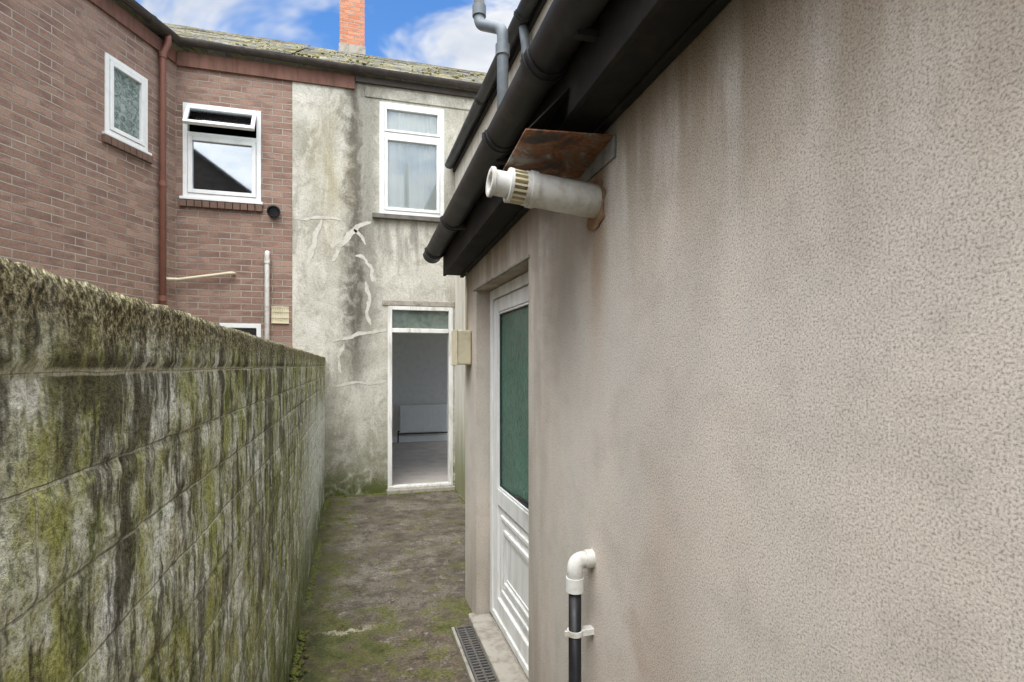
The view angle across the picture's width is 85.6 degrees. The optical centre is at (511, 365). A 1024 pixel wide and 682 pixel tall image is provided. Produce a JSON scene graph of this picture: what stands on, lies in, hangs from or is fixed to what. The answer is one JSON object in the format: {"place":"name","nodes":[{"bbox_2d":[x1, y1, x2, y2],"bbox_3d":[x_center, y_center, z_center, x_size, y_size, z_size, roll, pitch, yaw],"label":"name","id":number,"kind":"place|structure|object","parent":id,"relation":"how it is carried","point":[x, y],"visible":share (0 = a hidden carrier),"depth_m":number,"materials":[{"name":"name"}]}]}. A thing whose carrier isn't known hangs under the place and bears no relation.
{"place":"outdoors","nodes":[
{"label":"outdoors","id":0,"kind":"place"},
{"bbox_2d":[135,0,520,72],"label":"sky","id":1,"kind":"structure","parent":0,"point":[444,33],"materials":[{"name":"blue"}]},
{"bbox_2d":[287,489,471,681],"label":"path","id":2,"kind":"structure","parent":0,"point":[447,608],"depth_m":3.87,"materials":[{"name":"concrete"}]},
{"bbox_2d":[289,490,464,681],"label":"moss","id":3,"kind":"object","parent":2,"relation":"on","point":[294,671],"visible":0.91,"depth_m":3.83,"materials":[{"name":"green plant"}]},
{"bbox_2d":[386,481,454,493],"bbox_3d":[-1.185,1.579,7.127,0.860,0.062,0.350,0,0,-16],"label":"doorway step","id":4,"kind":"object","parent":2,"relation":"on","point":[417,489],"visible":0.55,"depth_m":6.96,"materials":[{"name":"grey concrete"}]},
{"bbox_2d":[389,481,451,488],"bbox_3d":[-1.172,1.531,7.079,0.800,0.032,0.110,0,0,-16],"label":"doorway threshold","id":5,"kind":"object","parent":4,"relation":"on","point":[414,485],"visible":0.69,"depth_m":7.04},
{"bbox_2d":[451,613,496,681],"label":"drain grate","id":6,"kind":"object","parent":2,"relation":"on","point":[476,664],"visible":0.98,"depth_m":3.02,"materials":[{"name":"metal"}]},
{"bbox_2d":[423,0,1023,681],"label":"rendered outbuilding","id":7,"kind":"structure","parent":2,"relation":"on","point":[745,386],"depth_m":1.06,"materials":[{"name":"paint"}]},
{"bbox_2d":[452,272,470,365],"bbox_3d":[-0.334,-0.310,3.652,0.100,0.620,0.190,0,0,-16],"label":"meter box","id":8,"kind":"object","parent":7,"relation":"attached to","point":[461,347],"visible":1,"depth_m":3.57,"materials":[{"name":"beige plastic"}]},
{"bbox_2d":[494,285,528,665],"bbox_3d":[0.038,0.548,2.979,0.045,1.895,0.924,0,0,-16],"label":"door leaf","id":9,"kind":"structure","parent":7,"relation":"in","point":[516,512],"depth_m":3.25,"materials":[{"name":"white plastic"}]},
{"bbox_2d":[500,507,528,640],"bbox_3d":[0.035,1.120,2.978,0.032,0.560,0.754,0,0,-16],"label":"door panel","id":10,"kind":"structure","parent":7,"relation":"in","point":[514,540],"depth_m":3.02,"materials":[{"name":"white plastic"}]},
{"bbox_2d":[486,166,605,230],"bbox_3d":[0.114,-0.517,1.716,0.387,0.168,0.149,0,0,-16],"label":"boiler flue","id":11,"kind":"object","parent":7,"relation":"attached to","point":[530,189],"visible":0.98,"depth_m":1.68,"materials":[{"name":"beige plastic"}]},
{"bbox_2d":[502,88,615,181],"bbox_3d":[0.138,-0.703,1.716,0.282,0.195,0.264,0,0,-16],"label":"rusty flashing","id":12,"kind":"object","parent":7,"relation":"attached to","point":[584,157],"visible":0.83,"depth_m":1.69,"materials":[{"name":"brown metal"}]},
{"bbox_2d":[564,549,595,681],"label":"outlet pipe","id":13,"kind":"object","parent":7,"relation":"attached to","point":[576,631],"visible":1,"depth_m":1.76,"materials":[{"name":"plastic"}]},
{"bbox_2d":[392,333,447,436],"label":"room far wall","id":14,"kind":"structure","parent":0,"point":[419,368],"depth_m":11.27,"materials":[{"name":"grey paint"}]},
{"bbox_2d":[400,404,447,432],"bbox_3d":[-1.780,1.070,11.200,0.970,0.540,0.075,0,0,-16],"label":"radiator","id":15,"kind":"object","parent":14,"relation":"attached to","point":[422,418],"visible":1,"depth_m":11.17,"materials":[{"name":"white metal"}]},
{"bbox_2d":[399,432,447,434],"bbox_3d":[-1.779,1.375,11.230,1.050,0.020,0.020,0,0,-16],"label":"radiator feed","id":16,"kind":"object","parent":15,"relation":"attached to","point":[423,433],"visible":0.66,"depth_m":11.21},
{"bbox_2d":[392,441,447,484],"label":"room floor","id":17,"kind":"structure","parent":0,"point":[420,462],"depth_m":8.84,"materials":[{"name":"laminate"}]},
{"bbox_2d":[455,0,552,498],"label":"wing side wall","id":18,"kind":"structure","parent":0,"point":[460,369],"depth_m":6.68,"materials":[{"name":"beige paint"}]},
{"bbox_2d":[453,0,546,171],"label":"wing fascia","id":19,"kind":"structure","parent":18,"relation":"attached to","point":[538,8],"depth_m":5.07,"materials":[{"name":"black plastic"}]},
{"bbox_2d":[445,0,537,168],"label":"wing gutter","id":20,"kind":"object","parent":19,"relation":"attached to","point":[522,14],"visible":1,"depth_m":5.01,"materials":[{"name":"black plastic"}]},
{"label":"ground","id":21,"kind":"structure","parent":0,"visible":0},
{"bbox_2d":[0,0,175,309],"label":"side wall","id":22,"kind":"structure","parent":21,"relation":"on","point":[79,200],"depth_m":5.07,"materials":[{"name":"brown brick"}]},
{"bbox_2d":[105,52,147,150],"bbox_3d":[-3.940,-2.650,5.623,0.090,0.780,0.520,0,0,8],"label":"side window frame","id":23,"kind":"object","parent":22,"relation":"attached to","point":[111,64],"visible":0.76,"depth_m":5.58,"materials":[{"name":"white plastic"}]},
{"bbox_2d":[114,68,138,138],"bbox_3d":[-3.928,-2.650,5.621,0.008,0.600,0.340,0,0,8],"label":"side window glass","id":24,"kind":"object","parent":23,"relation":"attached to","point":[126,104],"visible":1,"depth_m":5.63,"materials":[{"name":"glass"}]},
{"bbox_2d":[101,131,152,163],"bbox_3d":[-3.915,-2.208,5.619,0.091,0.107,0.598,0,0,8],"label":"side window sill","id":25,"kind":"structure","parent":22,"relation":"attached to","point":[124,147],"depth_m":5.57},
{"bbox_2d":[88,0,175,62],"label":"side fascia board","id":26,"kind":"object","parent":22,"relation":"attached to","point":[120,15],"visible":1,"depth_m":5.67,"materials":[{"name":"brown wood"}]},
{"bbox_2d":[112,0,197,52],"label":"side roof","id":27,"kind":"structure","parent":22,"relation":"on","point":[130,11],"depth_m":5.96,"materials":[{"name":"stone"}]},
{"bbox_2d":[121,0,183,46],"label":"side gutter","id":28,"kind":"object","parent":27,"relation":"attached to","point":[136,5],"visible":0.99,"depth_m":5.78,"materials":[{"name":"black plastic"}]},
{"bbox_2d":[159,34,171,304],"bbox_3d":[-3.786,-1.015,6.041,0.116,5.230,0.066,0,0,-29],"label":"downpipe","id":29,"kind":"object","parent":22,"relation":"attached to","point":[166,47],"visible":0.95,"depth_m":6.00,"materials":[{"name":"brown plastic"}]},
{"bbox_2d":[158,180,166,187],"bbox_3d":[-3.808,-1.980,6.029,0.080,0.060,0.080,0,0,-16],"label":"downpipe collar","id":30,"kind":"object","parent":29,"relation":"attached to","point":[162,182],"visible":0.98,"depth_m":6.00,"materials":[{"name":"brown plastic"}]},
{"bbox_2d":[158,51,166,59],"bbox_3d":[-3.808,-3.380,6.029,0.080,0.060,0.080,0,0,-16],"label":"downpipe collar","id":31,"kind":"object","parent":29,"relation":"attached to","point":[162,54],"visible":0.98,"depth_m":6.00,"materials":[{"name":"brown plastic"}]},
{"bbox_2d":[158,295,166,301],"bbox_3d":[-3.808,-0.730,6.029,0.080,0.060,0.080,0,0,-16],"label":"downpipe collar","id":32,"kind":"object","parent":29,"relation":"attached to","point":[162,298],"visible":0.98,"depth_m":6.00,"materials":[{"name":"brown plastic"}]},
{"bbox_2d":[0,257,324,681],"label":"boundary wall","id":33,"kind":"structure","parent":21,"relation":"on","point":[162,484],"depth_m":0.87,"materials":[{"name":"grey concrete"}]},
{"bbox_2d":[176,54,291,346],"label":"facing wall","id":34,"kind":"structure","parent":21,"relation":"on","point":[213,241],"depth_m":6.47,"materials":[{"name":"brown brick"}]},
{"bbox_2d":[166,272,235,280],"bbox_3d":[-3.529,-1.010,6.291,0.720,0.154,0.152,0,0,-31],"label":"waste pipe stub","id":35,"kind":"object","parent":34,"relation":"attached to","point":[200,276],"visible":1,"depth_m":6.28,"materials":[{"name":"beige plastic"}]},
{"bbox_2d":[179,199,262,211],"bbox_3d":[-3.366,-1.847,6.418,0.867,0.075,0.095,0,0,-16],"label":"window brick sill","id":36,"kind":"structure","parent":34,"relation":"attached to","point":[219,205],"depth_m":6.38,"materials":[{"name":"brown brick"}]},
{"bbox_2d":[179,196,262,205],"bbox_3d":[-3.356,-1.906,6.408,0.870,0.032,0.080,0,0,-16],"label":"window sill board","id":37,"kind":"object","parent":36,"relation":"on","point":[220,200],"depth_m":6.37,"materials":[{"name":"white plastic"}]},
{"bbox_2d":[183,102,260,201],"bbox_3d":[-3.366,-2.460,6.446,0.820,1.080,0.082,0,0,-16],"label":"window frame","id":38,"kind":"object","parent":34,"relation":"attached to","point":[187,133],"visible":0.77,"depth_m":6.41,"materials":[{"name":"white plastic"}]},
{"bbox_2d":[182,105,256,130],"bbox_3d":[-3.330,-2.826,6.318,0.730,0.300,0.040,0,-34,-16],"label":"open fanlight","id":39,"kind":"object","parent":38,"relation":"hanging from","point":[185,120],"depth_m":6.31,"materials":[{"name":"white plastic"}]},
{"bbox_2d":[188,136,255,197],"bbox_3d":[-3.362,-2.297,6.431,0.712,0.647,0.072,0,0,-16],"label":"window casement","id":40,"kind":"object","parent":38,"relation":"attached to","point":[192,140],"depth_m":6.39,"materials":[{"name":"white plastic"}]},
{"bbox_2d":[189,124,255,192],"bbox_3d":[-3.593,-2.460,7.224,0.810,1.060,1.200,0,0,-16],"label":"window pane","id":41,"kind":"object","parent":34,"relation":"attached to","point":[217,167],"depth_m":7.69,"materials":[{"name":"clear glass"}]},
{"bbox_2d":[153,23,311,68],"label":"roof","id":42,"kind":"structure","parent":34,"relation":"on","point":[197,33],"depth_m":8.20,"materials":[{"name":"stone"}]},
{"bbox_2d":[219,323,260,336],"bbox_3d":[-3.185,0.105,6.499,0.443,1.190,0.080,0,0,-16],"label":"window frame","id":43,"kind":"object","parent":34,"relation":"attached to","point":[257,327],"visible":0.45,"depth_m":6.48,"materials":[{"name":"white plastic"}]},
{"bbox_2d":[232,328,255,335],"bbox_3d":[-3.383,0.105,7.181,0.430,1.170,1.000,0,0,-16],"label":"window pane","id":44,"kind":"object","parent":34,"relation":"attached to","point":[251,331],"depth_m":7.58,"materials":[{"name":"black glass"}]},
{"bbox_2d":[264,251,269,338],"bbox_3d":[-2.885,0.121,6.519,0.068,2.957,0.109,0,0,-16],"label":"waste pipe","id":45,"kind":"object","parent":34,"relation":"attached to","point":[267,259],"visible":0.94,"depth_m":6.48,"materials":[{"name":"white plastic"}]},
{"bbox_2d":[267,205,279,217],"bbox_3d":[-2.815,-1.818,6.537,0.150,0.148,0.072,0,0,-16],"label":"extractor vent","id":46,"kind":"object","parent":34,"relation":"attached to","point":[273,211],"visible":1,"depth_m":6.53,"materials":[{"name":"black plastic"}]},
{"bbox_2d":[271,306,288,323],"bbox_3d":[-2.762,-0.600,6.586,0.195,0.200,0.030,0,0,-16],"label":"air brick","id":47,"kind":"object","parent":34,"relation":"attached to","point":[279,315],"visible":1,"depth_m":6.57,"materials":[{"name":"beige plastic"}]},
{"bbox_2d":[292,78,473,496],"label":"wall","id":48,"kind":"structure","parent":21,"relation":"on","point":[335,151],"depth_m":6.81,"materials":[{"name":"white paint"}]},
{"bbox_2d":[177,50,354,89],"bbox_3d":[-2.869,-3.485,6.540,1.940,0.170,0.032,0,0,-16],"label":"fascia board","id":49,"kind":"object","parent":48,"relation":"attached to","point":[253,68],"visible":1,"depth_m":6.51,"materials":[{"name":"brown wood"}]},
{"bbox_2d":[294,216,385,386],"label":"crack repairs","id":50,"kind":"structure","parent":48,"relation":"attached to","point":[350,233],"depth_m":6.80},
{"bbox_2d":[372,213,439,222],"bbox_3d":[-1.279,-1.859,7.001,0.950,0.057,0.120,0,0,-16],"label":"window sill","id":51,"kind":"structure","parent":48,"relation":"attached to","point":[405,217],"depth_m":6.93,"materials":[{"name":"grey concrete"}]},
{"bbox_2d":[380,101,443,216],"bbox_3d":[-1.274,-2.595,7.053,0.810,1.410,0.084,0,0,-16],"label":"window frame","id":52,"kind":"object","parent":48,"relation":"attached to","point":[383,133],"visible":0.66,"depth_m":7.01,"materials":[{"name":"white plastic"}]},
{"bbox_2d":[384,106,439,213],"bbox_3d":[-1.270,-2.595,7.039,0.694,1.294,0.072,0,0,-16],"label":"window sash","id":53,"kind":"object","parent":52,"relation":"in","point":[387,139],"depth_m":7.01,"materials":[{"name":"white plastic"}]},
{"bbox_2d":[387,111,436,209],"bbox_3d":[-1.275,-2.595,7.076,0.780,1.390,0.025,0,0,-16],"label":"net curtain","id":54,"kind":"object","parent":52,"relation":"hanging from","point":[411,176],"visible":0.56,"depth_m":7.07,"materials":[{"name":"white fabric"}]},
{"bbox_2d":[356,75,477,98],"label":"dark fascia","id":55,"kind":"structure","parent":48,"relation":"attached to","point":[413,86],"depth_m":6.99,"materials":[{"name":"brown wood"}]},
{"bbox_2d":[382,300,454,306],"bbox_3d":[-1.188,-0.786,7.056,0.915,0.067,0.066,0,0,-16],"label":"doorway lintel","id":56,"kind":"structure","parent":48,"relation":"attached to","point":[416,303],"depth_m":7.02,"materials":[{"name":"grey concrete"}]},
{"bbox_2d":[365,86,473,109],"bbox_3d":[-1.131,-3.395,7.047,1.440,0.130,0.013,0,0,-16],"label":"window lintel render","id":57,"kind":"object","parent":48,"relation":"attached to","point":[404,96],"depth_m":7.02,"materials":[{"name":"grey concrete"}]},
{"bbox_2d":[388,306,452,488],"bbox_3d":[-1.173,0.400,7.083,0.826,2.300,0.102,0,0,-16],"label":"doorway frame","id":58,"kind":"object","parent":48,"relation":"attached to","point":[448,331],"visible":0.88,"depth_m":7.05,"materials":[{"name":"white plastic"}]},
{"bbox_2d":[392,310,447,328],"bbox_3d":[-1.171,-0.585,7.077,0.716,0.230,0.006,0,0,-16],"label":"fanlight glass","id":59,"kind":"object","parent":58,"relation":"attached to","point":[420,319],"visible":1,"depth_m":7.07,"materials":[{"name":"glass"}]},
{"bbox_3d":[2.007,-3.285,3.343,3.280,1.430,9.300,0,0,-16],"label":"wing","id":60,"kind":"object","parent":21,"relation":"on","visible":0},
{"bbox_2d":[293,46,486,91],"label":"roof","id":61,"kind":"structure","parent":60,"relation":"on","point":[401,65],"depth_m":8.37,"materials":[{"name":"stone"}]},
{"bbox_2d":[177,37,356,73],"bbox_3d":[-2.821,-3.611,6.470,1.947,0.097,0.134,0,0,-16],"label":"gutter","id":62,"kind":"object","parent":61,"relation":"on","point":[245,51],"visible":0.97,"depth_m":6.42,"materials":[{"name":"black plastic"}]},
{"bbox_2d":[203,35,483,80],"bbox_3d":[-1.447,-4.319,7.993,5.368,1.310,2.247,0,0,-16],"label":"roof moss","id":63,"kind":"object","parent":61,"relation":"on","point":[363,63],"visible":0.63,"depth_m":7.17,"materials":[{"name":"green plant"}]},
{"bbox_2d":[340,0,364,46],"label":"chimney stack","id":64,"kind":"object","parent":61,"relation":"on","point":[352,22],"visible":0.44,"depth_m":9.90,"materials":[{"name":"brick"}]},
{"bbox_2d":[339,43,365,77],"bbox_3d":[-2.944,-5.365,10.186,0.460,0.730,0.635,0,0,-16],"label":"chimney flashing","id":65,"kind":"object","parent":64,"relation":"attached to","point":[352,48],"visible":0.21,"depth_m":9.88,"materials":[{"name":"grey metal"}]},
{"bbox_2d":[353,64,481,90],"bbox_3d":[0.176,-3.580,7.325,4.387,0.100,0.134,0,0,-16],"label":"gutter","id":66,"kind":"object","parent":60,"relation":"on","point":[408,76],"visible":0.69,"depth_m":6.89,"materials":[{"name":"black plastic"}]},
{"bbox_2d":[472,0,509,108],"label":"soil vent pipe","id":67,"kind":"object","parent":60,"relation":"attached to","point":[502,45],"visible":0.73,"depth_m":4.05,"materials":[{"name":"grey plastic"}]},
{"bbox_2d":[519,24,529,53],"bbox_3d":[0.097,-1.752,4.090,0.096,1.504,0.084,0,0,-16],"label":"downpipe","id":68,"kind":"object","parent":60,"relation":"attached to","point":[524,36],"visible":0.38,"depth_m":4.06,"materials":[{"name":"grey plastic"}]},
{"bbox_3d":[-1.410,-1.050,9.332,3.500,0.100,3.990,0,0,-16],"label":"room","id":69,"kind":"object","parent":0,"visible":0},
{"bbox_2d":[392,435,447,442],"bbox_3d":[-1.963,1.490,11.239,3.500,0.120,0.020,0,0,-16],"label":"skirting","id":70,"kind":"object","parent":69,"relation":"attached to","point":[422,438],"visible":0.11,"depth_m":11.26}
]}

